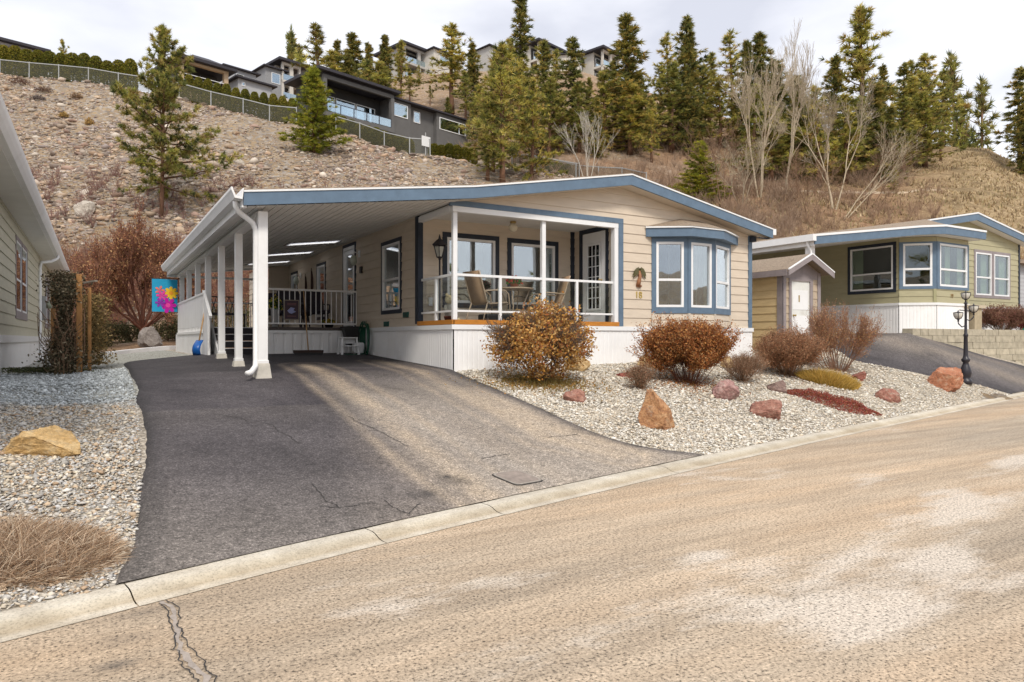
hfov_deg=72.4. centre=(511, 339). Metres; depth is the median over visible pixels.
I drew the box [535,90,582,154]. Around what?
pine tree
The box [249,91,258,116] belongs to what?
cedar shrub
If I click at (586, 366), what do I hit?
boulder
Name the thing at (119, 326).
evergreen bush
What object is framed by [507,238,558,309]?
window
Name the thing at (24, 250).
window
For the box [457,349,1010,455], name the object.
bed gravel
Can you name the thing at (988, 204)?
hill grass
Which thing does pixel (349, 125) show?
cedar shrub
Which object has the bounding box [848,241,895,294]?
window
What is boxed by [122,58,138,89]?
cedar shrub
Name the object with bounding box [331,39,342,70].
fir tree
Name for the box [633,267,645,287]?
wall ornament
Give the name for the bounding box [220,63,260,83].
hillside house
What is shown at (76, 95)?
grass tuft
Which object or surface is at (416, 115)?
window
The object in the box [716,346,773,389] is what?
shrub
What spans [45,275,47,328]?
window
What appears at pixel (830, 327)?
shrub
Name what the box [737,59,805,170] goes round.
fir tree
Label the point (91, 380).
bed gravel
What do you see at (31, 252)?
manufactured house
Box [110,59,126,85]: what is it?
cedar shrub
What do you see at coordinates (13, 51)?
cedar shrub
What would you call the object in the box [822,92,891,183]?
pine tree
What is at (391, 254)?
window
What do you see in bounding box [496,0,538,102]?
fir tree
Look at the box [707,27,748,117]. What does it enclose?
pine tree
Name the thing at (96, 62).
cedar shrub
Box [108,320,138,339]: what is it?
evergreen bush
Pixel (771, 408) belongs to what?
boulder
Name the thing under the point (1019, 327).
shrub
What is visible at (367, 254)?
manufactured house
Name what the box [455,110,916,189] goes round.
undergrowth
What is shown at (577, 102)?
pine tree
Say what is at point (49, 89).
grass tuft
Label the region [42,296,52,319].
electric meter
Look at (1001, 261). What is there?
window
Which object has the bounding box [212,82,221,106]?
cedar shrub
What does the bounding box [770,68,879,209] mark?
bare tree
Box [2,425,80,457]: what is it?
boulder
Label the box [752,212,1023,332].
manufactured house
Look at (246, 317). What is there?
evergreen bush
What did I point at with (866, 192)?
dirt road
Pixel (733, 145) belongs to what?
bare tree
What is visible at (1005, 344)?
retaining wall
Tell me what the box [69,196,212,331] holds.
ornamental tree
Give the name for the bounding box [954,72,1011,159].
pine tree
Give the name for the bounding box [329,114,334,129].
cedar shrub
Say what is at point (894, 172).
pine tree
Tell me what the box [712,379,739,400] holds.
boulder
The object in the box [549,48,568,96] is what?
pine tree
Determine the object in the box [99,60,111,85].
cedar shrub
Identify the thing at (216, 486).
driveway
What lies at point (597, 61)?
window
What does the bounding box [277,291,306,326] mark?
patio chair
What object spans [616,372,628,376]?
boulder
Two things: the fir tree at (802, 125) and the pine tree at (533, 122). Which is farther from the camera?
the fir tree at (802, 125)
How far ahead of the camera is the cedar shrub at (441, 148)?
73.17 m
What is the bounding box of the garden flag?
[151,278,179,312]
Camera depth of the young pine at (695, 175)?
64.95 m
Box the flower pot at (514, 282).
[506,275,522,286]
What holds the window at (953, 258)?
in the manufactured house at (921, 274)
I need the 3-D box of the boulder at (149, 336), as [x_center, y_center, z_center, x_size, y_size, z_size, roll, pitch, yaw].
[-15.496,0.022,30.032,0.847,1.126,0.872,0,0,35]
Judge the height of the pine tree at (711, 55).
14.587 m
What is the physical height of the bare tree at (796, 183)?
6.538 m
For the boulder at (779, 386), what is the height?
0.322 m
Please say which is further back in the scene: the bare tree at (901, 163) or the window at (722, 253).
the bare tree at (901, 163)
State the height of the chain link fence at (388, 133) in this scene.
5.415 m
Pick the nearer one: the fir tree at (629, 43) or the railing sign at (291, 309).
the railing sign at (291, 309)
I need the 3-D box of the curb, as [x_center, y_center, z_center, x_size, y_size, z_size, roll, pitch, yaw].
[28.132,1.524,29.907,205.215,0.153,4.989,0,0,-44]
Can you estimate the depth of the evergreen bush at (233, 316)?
34.51 m
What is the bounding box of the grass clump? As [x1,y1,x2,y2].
[794,365,861,390]
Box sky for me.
[0,0,1023,161]
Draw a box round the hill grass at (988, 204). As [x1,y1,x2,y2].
[704,137,1023,258]
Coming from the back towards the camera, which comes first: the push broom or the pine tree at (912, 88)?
the pine tree at (912, 88)
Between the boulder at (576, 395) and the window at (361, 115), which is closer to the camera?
the boulder at (576, 395)
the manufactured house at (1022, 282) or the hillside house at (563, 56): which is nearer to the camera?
the manufactured house at (1022, 282)
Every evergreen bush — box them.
[86,318,112,346]
[105,320,132,343]
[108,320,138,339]
[151,313,177,340]
[211,298,268,326]
[211,306,248,326]
[243,304,268,326]
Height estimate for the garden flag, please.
1.046 m
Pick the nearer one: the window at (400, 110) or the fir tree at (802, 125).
the fir tree at (802, 125)
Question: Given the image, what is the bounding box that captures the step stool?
[337,337,359,354]
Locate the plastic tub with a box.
[340,326,360,344]
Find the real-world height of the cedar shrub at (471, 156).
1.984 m
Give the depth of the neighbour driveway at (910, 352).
18.67 m
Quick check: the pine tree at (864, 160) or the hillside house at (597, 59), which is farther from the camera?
the hillside house at (597, 59)
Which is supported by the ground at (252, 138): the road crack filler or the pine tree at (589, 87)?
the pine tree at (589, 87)
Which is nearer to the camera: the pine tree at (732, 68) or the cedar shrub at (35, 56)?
the cedar shrub at (35, 56)
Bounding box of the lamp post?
[953,290,978,384]
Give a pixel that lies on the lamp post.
(966, 370)
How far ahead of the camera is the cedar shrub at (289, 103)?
75.95 m
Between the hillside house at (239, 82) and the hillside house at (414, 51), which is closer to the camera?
the hillside house at (239, 82)
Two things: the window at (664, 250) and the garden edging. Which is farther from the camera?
the garden edging
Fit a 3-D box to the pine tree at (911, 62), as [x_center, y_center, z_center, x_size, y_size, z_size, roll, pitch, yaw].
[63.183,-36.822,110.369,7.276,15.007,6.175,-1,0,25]
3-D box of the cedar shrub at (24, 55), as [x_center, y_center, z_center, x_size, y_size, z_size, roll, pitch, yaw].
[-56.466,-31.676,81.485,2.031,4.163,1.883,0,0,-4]
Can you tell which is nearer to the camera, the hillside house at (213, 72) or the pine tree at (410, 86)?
the hillside house at (213, 72)
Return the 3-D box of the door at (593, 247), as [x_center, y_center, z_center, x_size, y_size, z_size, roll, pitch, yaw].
[1.741,-1.350,15.106,0.182,2.100,1.020,0,0,-31]
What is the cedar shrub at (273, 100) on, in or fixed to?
on the ground at (252, 138)
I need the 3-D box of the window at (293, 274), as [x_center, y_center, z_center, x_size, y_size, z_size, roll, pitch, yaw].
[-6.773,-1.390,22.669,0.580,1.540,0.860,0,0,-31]
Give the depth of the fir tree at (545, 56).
97.57 m
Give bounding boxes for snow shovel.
[192,313,203,354]
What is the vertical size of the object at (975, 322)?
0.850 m
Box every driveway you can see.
[115,353,702,584]
[829,333,1023,393]
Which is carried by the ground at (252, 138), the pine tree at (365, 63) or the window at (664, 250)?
the pine tree at (365, 63)
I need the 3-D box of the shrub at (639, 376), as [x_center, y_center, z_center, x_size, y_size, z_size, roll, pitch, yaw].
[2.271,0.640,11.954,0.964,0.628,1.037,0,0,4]
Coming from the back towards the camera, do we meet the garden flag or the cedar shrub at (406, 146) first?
the cedar shrub at (406, 146)
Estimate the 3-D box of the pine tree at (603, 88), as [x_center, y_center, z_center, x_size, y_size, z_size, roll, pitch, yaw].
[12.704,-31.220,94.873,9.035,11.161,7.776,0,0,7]
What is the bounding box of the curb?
[0,392,1023,642]
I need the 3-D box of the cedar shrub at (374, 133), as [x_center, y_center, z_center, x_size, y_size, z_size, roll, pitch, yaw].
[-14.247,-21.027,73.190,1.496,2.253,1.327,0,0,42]
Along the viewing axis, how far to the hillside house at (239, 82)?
105.46 m
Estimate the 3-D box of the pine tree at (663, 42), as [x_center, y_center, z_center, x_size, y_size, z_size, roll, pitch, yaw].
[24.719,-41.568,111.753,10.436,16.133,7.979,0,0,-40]
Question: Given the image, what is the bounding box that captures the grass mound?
[0,508,135,590]
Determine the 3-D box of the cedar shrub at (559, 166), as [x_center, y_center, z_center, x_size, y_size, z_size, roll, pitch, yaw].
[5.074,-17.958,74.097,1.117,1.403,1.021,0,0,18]
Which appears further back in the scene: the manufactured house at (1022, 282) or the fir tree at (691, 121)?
the fir tree at (691, 121)
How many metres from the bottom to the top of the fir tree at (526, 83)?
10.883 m
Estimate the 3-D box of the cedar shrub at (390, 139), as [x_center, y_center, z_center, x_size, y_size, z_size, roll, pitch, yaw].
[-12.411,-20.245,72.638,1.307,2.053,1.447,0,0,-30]
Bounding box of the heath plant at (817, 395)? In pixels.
[787,388,882,415]
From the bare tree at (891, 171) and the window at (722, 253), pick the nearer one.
the window at (722, 253)
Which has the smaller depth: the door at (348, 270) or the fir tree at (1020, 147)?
the door at (348, 270)
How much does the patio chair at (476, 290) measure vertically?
1.008 m
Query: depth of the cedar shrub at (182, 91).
79.11 m
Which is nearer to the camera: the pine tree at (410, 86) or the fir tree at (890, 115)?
the fir tree at (890, 115)
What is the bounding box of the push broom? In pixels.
[293,291,323,354]
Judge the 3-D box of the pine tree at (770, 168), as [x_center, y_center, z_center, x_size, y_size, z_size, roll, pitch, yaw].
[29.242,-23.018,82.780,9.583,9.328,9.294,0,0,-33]
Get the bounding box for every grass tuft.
[8,76,29,84]
[29,94,46,100]
[34,86,54,92]
[58,111,68,116]
[70,92,82,97]
[84,117,94,124]
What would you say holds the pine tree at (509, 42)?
on the ground at (252, 138)
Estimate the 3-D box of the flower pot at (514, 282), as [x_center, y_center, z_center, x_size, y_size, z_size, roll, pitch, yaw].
[0.044,-1.173,14.223,0.354,0.271,0.336,0,0,6]
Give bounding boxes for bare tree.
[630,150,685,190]
[678,113,773,203]
[708,136,777,204]
[718,43,802,197]
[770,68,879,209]
[773,141,850,215]
[779,17,827,194]
[786,133,928,208]
[844,122,928,218]
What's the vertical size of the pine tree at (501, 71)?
14.045 m
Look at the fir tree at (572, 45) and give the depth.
97.79 m
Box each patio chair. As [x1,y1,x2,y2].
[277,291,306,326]
[301,291,329,326]
[463,270,510,319]
[528,276,570,310]
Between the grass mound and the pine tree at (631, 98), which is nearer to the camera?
the grass mound
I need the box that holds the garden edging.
[102,346,175,355]
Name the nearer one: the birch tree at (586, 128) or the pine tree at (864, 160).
the birch tree at (586, 128)
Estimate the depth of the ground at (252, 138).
67.99 m
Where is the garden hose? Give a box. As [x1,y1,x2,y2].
[345,321,369,354]
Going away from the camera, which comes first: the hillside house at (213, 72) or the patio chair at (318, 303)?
the patio chair at (318, 303)
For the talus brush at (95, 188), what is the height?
10.892 m
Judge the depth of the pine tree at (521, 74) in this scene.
90.74 m
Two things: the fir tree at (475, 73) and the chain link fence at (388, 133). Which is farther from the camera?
the fir tree at (475, 73)
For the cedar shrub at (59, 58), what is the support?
on the ground at (252, 138)
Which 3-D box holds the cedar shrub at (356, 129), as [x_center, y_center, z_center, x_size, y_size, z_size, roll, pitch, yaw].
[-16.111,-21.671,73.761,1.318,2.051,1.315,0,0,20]
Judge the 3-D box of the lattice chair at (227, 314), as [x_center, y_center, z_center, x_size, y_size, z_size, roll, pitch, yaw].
[-7.997,-0.734,19.246,1.200,0.915,0.502,0,0,-31]
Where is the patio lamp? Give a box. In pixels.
[432,234,446,319]
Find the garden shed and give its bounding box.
[752,253,834,347]
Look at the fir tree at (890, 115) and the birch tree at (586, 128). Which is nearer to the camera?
the birch tree at (586, 128)
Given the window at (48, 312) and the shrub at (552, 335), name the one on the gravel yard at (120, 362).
the shrub at (552, 335)
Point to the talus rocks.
(80, 152)
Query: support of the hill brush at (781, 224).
on the ground at (252, 138)
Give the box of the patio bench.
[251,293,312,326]
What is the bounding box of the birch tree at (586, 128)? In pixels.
[551,108,619,176]
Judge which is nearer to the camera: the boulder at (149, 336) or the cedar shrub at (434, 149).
the boulder at (149, 336)
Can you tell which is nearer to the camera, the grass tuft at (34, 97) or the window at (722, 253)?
the window at (722, 253)
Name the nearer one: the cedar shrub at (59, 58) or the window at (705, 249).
the window at (705, 249)
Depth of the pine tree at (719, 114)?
103.96 m
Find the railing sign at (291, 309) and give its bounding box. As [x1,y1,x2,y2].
[284,300,298,319]
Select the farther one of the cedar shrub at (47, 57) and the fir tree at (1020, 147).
the fir tree at (1020, 147)
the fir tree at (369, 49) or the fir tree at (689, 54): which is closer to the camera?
the fir tree at (689, 54)
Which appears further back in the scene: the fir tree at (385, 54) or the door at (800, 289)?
the fir tree at (385, 54)
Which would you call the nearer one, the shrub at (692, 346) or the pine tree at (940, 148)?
the shrub at (692, 346)
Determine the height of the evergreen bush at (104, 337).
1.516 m
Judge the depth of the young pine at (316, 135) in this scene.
66.00 m
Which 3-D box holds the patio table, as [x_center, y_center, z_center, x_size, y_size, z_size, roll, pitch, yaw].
[0.066,-0.668,14.227,0.750,0.735,0.750,0,0,-31]
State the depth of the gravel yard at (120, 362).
9.72 m
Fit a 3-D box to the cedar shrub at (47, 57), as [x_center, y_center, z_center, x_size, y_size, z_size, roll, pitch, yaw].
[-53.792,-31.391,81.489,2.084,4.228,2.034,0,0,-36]
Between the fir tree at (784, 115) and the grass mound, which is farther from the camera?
the fir tree at (784, 115)
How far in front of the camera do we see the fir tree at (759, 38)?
104.58 m
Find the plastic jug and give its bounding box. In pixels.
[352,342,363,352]
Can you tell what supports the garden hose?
hanging from the manufactured house at (367, 254)
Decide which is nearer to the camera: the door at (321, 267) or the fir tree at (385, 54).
the door at (321, 267)
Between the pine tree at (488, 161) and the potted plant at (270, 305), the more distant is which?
the pine tree at (488, 161)
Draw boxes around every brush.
[28,156,352,244]
[53,220,268,327]
[525,152,809,239]
[719,171,947,240]
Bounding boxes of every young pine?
[278,65,352,153]
[667,139,731,200]
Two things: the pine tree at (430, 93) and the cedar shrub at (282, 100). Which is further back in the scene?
the pine tree at (430, 93)
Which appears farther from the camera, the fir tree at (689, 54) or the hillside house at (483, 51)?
the hillside house at (483, 51)
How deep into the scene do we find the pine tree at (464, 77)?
105.31 m
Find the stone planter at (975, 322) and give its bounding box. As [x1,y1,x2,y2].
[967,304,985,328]
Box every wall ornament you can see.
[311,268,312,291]
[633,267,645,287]
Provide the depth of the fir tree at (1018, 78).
101.53 m
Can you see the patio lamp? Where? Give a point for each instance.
(439, 244)
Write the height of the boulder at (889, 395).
0.373 m
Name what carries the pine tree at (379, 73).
on the ground at (252, 138)
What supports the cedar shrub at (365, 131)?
on the ground at (252, 138)
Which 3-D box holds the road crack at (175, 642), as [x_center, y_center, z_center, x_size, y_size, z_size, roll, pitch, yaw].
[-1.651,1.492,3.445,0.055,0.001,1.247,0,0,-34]
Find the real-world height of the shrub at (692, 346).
1.735 m
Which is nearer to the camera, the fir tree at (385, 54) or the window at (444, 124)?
the window at (444, 124)
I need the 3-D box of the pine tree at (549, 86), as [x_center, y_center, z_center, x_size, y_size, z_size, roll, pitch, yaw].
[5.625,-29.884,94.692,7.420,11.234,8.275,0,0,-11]
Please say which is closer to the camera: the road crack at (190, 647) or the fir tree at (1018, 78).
the road crack at (190, 647)
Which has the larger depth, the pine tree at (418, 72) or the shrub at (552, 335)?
the pine tree at (418, 72)
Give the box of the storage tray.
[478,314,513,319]
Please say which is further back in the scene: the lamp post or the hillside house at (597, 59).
the hillside house at (597, 59)
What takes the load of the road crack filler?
on the road at (894, 553)
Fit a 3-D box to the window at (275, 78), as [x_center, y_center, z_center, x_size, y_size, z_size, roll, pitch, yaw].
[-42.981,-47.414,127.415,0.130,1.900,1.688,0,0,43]
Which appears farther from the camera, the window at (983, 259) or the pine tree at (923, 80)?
the pine tree at (923, 80)
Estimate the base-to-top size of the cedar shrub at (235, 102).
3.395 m
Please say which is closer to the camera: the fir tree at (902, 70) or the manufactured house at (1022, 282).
the manufactured house at (1022, 282)
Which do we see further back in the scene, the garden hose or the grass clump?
the garden hose
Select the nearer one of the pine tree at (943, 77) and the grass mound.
the grass mound
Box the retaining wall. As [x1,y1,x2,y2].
[902,328,1023,363]
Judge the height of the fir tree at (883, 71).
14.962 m
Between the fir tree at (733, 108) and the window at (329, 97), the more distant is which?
the fir tree at (733, 108)
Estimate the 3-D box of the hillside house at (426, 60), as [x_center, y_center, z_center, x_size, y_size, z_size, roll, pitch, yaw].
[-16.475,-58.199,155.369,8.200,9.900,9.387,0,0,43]
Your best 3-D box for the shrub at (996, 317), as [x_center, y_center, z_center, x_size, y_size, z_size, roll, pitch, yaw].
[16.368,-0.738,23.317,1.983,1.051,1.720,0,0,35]
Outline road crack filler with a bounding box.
[160,601,210,681]
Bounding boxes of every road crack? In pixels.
[159,603,198,681]
[166,600,216,681]
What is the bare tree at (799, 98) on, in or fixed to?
on the ground at (252, 138)
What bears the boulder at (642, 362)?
on the bed gravel at (556, 404)
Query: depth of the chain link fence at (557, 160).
72.05 m
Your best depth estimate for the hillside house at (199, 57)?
127.94 m
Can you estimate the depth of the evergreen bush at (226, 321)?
33.76 m
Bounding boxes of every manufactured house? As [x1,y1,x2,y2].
[0,92,69,374]
[161,172,775,378]
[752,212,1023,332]
[1020,259,1023,306]
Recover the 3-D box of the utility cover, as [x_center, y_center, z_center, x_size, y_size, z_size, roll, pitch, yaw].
[0.053,1.378,6.932,0.395,0.089,0.372,0,0,42]
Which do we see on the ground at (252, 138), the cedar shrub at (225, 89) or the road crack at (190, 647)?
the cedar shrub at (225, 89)
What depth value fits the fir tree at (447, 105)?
99.72 m
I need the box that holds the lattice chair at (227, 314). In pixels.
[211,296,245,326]
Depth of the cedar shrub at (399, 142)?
71.91 m
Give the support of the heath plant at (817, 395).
on the bed gravel at (556, 404)
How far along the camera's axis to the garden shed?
17.94 m
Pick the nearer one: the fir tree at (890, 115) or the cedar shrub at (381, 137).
the cedar shrub at (381, 137)
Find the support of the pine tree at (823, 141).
on the ground at (252, 138)
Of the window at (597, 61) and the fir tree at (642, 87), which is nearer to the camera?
the fir tree at (642, 87)
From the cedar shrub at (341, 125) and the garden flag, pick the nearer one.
the garden flag
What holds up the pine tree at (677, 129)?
on the ground at (252, 138)
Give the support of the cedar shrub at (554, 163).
on the ground at (252, 138)
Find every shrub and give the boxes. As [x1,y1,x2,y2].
[0,44,7,73]
[6,45,23,75]
[17,49,33,76]
[30,49,46,77]
[40,50,57,77]
[52,53,68,81]
[63,52,81,81]
[76,53,91,82]
[87,55,104,83]
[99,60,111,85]
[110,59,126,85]
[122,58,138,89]
[178,76,183,97]
[183,74,193,102]
[193,76,202,103]
[202,78,212,104]
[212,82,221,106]
[221,83,231,110]
[230,87,240,112]
[240,88,249,114]
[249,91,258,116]
[259,92,268,119]
[268,93,277,121]
[277,95,286,123]
[287,98,296,123]
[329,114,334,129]
[337,115,346,131]
[344,119,356,134]
[353,123,363,138]
[361,125,372,143]
[369,127,381,144]
[378,130,389,145]
[386,134,396,150]
[394,135,405,151]
[403,139,414,153]
[428,143,439,155]
[428,291,661,401]
[438,145,446,155]
[445,143,453,157]
[451,144,461,158]
[460,147,468,160]
[467,148,477,164]
[551,162,557,170]
[557,163,564,171]
[604,311,767,404]
[617,362,664,392]
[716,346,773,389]
[747,324,840,392]
[784,296,898,398]
[981,302,1023,329]
[1005,322,1023,329]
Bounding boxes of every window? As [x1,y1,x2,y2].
[15,235,21,319]
[22,243,27,320]
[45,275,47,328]
[47,279,49,328]
[271,72,279,84]
[291,271,297,288]
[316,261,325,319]
[327,96,334,111]
[335,98,355,117]
[356,104,374,122]
[381,236,401,314]
[394,102,407,118]
[413,111,419,123]
[439,117,465,135]
[442,232,498,308]
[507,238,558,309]
[595,58,600,66]
[656,242,683,306]
[673,242,711,307]
[693,245,728,308]
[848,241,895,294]
[903,243,931,285]
[921,243,966,287]
[974,249,992,297]
[993,251,1010,298]
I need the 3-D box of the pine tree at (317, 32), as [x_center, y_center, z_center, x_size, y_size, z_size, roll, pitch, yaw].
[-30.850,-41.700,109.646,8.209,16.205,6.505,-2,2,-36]
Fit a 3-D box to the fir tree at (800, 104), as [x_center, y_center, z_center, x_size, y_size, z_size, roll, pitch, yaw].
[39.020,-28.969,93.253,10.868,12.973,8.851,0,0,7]
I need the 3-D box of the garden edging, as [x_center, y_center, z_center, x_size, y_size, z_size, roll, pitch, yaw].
[-13.258,0.411,24.997,0.467,0.318,5.029,0,0,3]
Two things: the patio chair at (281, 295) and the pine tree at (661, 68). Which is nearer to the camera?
the patio chair at (281, 295)
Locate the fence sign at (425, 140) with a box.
[422,132,429,155]
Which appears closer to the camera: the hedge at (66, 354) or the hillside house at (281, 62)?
the hedge at (66, 354)
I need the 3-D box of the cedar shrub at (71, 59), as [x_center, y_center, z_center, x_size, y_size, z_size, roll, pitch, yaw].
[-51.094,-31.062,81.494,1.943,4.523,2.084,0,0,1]
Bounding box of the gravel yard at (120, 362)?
[0,348,1023,609]
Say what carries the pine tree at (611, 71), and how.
on the ground at (252, 138)
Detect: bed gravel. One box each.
[0,367,143,610]
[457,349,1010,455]
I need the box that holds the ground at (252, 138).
[0,70,1023,603]
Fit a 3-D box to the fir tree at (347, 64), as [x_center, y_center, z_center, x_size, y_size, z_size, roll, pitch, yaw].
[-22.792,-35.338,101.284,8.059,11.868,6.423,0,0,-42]
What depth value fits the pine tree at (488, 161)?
64.83 m
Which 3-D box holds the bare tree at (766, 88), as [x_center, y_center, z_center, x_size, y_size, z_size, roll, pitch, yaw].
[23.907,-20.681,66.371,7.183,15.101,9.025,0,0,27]
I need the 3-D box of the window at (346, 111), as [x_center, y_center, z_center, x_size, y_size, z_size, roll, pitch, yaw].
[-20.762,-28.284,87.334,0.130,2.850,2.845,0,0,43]
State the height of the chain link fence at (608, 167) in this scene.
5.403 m
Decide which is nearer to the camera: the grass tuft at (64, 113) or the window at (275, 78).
the grass tuft at (64, 113)
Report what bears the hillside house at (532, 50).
on the ground at (252, 138)
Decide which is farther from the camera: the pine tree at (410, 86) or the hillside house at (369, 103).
the pine tree at (410, 86)
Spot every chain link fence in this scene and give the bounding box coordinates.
[0,59,296,120]
[335,116,430,155]
[511,154,579,176]
[536,157,646,178]
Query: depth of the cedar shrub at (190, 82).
78.72 m
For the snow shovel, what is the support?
on the driveway at (216, 486)
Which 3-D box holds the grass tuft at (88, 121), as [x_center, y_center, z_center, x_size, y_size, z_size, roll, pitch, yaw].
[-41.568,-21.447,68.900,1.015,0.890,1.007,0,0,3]
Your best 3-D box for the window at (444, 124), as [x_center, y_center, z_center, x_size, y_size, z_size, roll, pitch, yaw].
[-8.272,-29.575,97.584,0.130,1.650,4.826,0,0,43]
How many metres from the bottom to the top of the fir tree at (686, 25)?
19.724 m
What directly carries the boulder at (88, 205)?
on the ground at (252, 138)
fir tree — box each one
[285,23,297,96]
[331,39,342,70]
[337,31,364,76]
[340,52,356,75]
[359,41,374,69]
[377,33,405,99]
[443,97,454,113]
[452,41,486,118]
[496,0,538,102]
[516,78,536,149]
[522,38,573,150]
[547,36,612,142]
[584,97,611,157]
[594,11,668,147]
[616,70,662,148]
[644,15,714,146]
[663,77,710,154]
[669,28,709,151]
[714,94,744,147]
[722,30,782,141]
[722,39,766,144]
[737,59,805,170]
[772,113,797,167]
[773,90,839,181]
[779,74,843,159]
[819,53,852,157]
[840,81,913,174]
[859,106,914,180]
[877,63,897,119]
[888,61,937,141]
[974,65,1023,170]
[1004,103,1023,174]
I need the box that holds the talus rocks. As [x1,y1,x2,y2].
[0,73,574,324]
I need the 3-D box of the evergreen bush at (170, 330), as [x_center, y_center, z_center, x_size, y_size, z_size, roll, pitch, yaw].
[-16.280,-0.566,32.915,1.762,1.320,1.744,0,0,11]
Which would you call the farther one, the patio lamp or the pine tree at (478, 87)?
the pine tree at (478, 87)
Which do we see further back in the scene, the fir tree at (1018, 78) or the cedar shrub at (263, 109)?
the fir tree at (1018, 78)
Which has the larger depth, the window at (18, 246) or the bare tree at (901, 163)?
the bare tree at (901, 163)
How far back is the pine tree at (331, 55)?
99.59 m
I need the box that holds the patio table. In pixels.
[497,287,533,313]
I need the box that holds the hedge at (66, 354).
[0,269,124,374]
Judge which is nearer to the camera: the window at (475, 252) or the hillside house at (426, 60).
the window at (475, 252)
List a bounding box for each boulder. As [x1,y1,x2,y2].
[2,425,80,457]
[73,200,95,217]
[137,326,162,346]
[563,389,585,402]
[566,358,590,371]
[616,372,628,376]
[637,357,652,367]
[638,389,674,429]
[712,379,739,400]
[721,356,733,367]
[749,399,781,419]
[767,380,786,392]
[851,371,865,380]
[875,388,900,403]
[927,367,963,391]
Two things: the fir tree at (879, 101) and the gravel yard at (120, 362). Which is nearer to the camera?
the gravel yard at (120, 362)
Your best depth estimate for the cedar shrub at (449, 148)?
73.26 m
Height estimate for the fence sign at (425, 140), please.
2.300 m
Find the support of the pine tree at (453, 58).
on the ground at (252, 138)
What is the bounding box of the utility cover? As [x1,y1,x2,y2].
[492,470,542,485]
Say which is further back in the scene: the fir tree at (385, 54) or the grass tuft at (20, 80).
the fir tree at (385, 54)
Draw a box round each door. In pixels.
[342,241,355,325]
[579,227,608,321]
[792,281,808,336]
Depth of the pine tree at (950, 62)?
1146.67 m
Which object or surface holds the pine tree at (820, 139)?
on the ground at (252, 138)
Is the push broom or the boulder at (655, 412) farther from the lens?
the push broom
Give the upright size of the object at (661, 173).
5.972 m
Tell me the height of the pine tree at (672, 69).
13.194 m
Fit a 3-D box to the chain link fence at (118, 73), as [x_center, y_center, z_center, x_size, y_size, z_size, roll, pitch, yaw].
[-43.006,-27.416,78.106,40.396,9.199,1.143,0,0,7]
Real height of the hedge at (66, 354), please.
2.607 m
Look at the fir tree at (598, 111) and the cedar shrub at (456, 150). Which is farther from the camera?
the fir tree at (598, 111)
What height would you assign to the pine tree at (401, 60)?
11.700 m
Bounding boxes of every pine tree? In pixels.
[57,39,70,77]
[108,23,243,216]
[289,22,340,70]
[293,41,308,99]
[318,49,346,71]
[354,59,375,81]
[358,58,415,97]
[390,39,419,97]
[403,72,423,100]
[410,21,473,114]
[414,65,424,79]
[425,85,434,104]
[450,69,476,118]
[454,40,543,182]
[460,84,488,150]
[470,61,523,171]
[472,96,516,180]
[487,38,533,121]
[496,64,534,163]
[509,75,568,180]
[529,76,583,157]
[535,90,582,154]
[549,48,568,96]
[565,83,604,152]
[574,70,632,149]
[577,82,666,154]
[582,77,594,128]
[589,60,645,138]
[631,96,668,162]
[642,64,669,133]
[644,30,680,126]
[651,60,718,152]
[655,85,692,147]
[674,63,728,141]
[695,51,734,137]
[699,76,745,147]
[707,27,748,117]
[721,83,796,161]
[733,105,807,181]
[780,84,855,185]
[803,100,852,177]
[818,1,920,162]
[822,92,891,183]
[825,95,900,177]
[871,95,933,172]
[885,166,899,190]
[891,58,934,136]
[895,75,955,166]
[897,90,975,167]
[898,70,953,158]
[899,51,970,150]
[926,49,980,147]
[930,68,962,146]
[935,106,957,160]
[953,92,972,147]
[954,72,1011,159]
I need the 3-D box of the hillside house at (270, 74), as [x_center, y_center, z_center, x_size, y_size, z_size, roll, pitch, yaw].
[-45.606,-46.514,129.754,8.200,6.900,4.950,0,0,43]
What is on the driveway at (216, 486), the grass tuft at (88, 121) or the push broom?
the push broom
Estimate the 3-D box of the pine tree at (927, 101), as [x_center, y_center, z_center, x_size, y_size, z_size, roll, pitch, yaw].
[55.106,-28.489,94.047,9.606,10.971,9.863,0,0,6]
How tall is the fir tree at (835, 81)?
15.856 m
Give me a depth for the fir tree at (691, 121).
96.66 m
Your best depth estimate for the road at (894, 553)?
4.13 m
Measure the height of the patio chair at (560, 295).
1.008 m
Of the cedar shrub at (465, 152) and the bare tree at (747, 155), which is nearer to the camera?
the bare tree at (747, 155)
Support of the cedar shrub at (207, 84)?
on the ground at (252, 138)
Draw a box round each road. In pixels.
[0,397,1023,681]
[727,184,939,193]
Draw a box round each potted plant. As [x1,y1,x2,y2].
[268,294,283,326]
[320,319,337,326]
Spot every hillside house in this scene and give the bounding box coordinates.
[0,37,50,76]
[153,54,236,101]
[191,54,220,64]
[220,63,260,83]
[220,74,277,112]
[252,63,288,98]
[266,56,305,114]
[284,65,471,153]
[374,40,426,78]
[421,46,461,73]
[468,43,504,70]
[511,37,567,71]
[548,52,584,71]
[582,44,619,77]

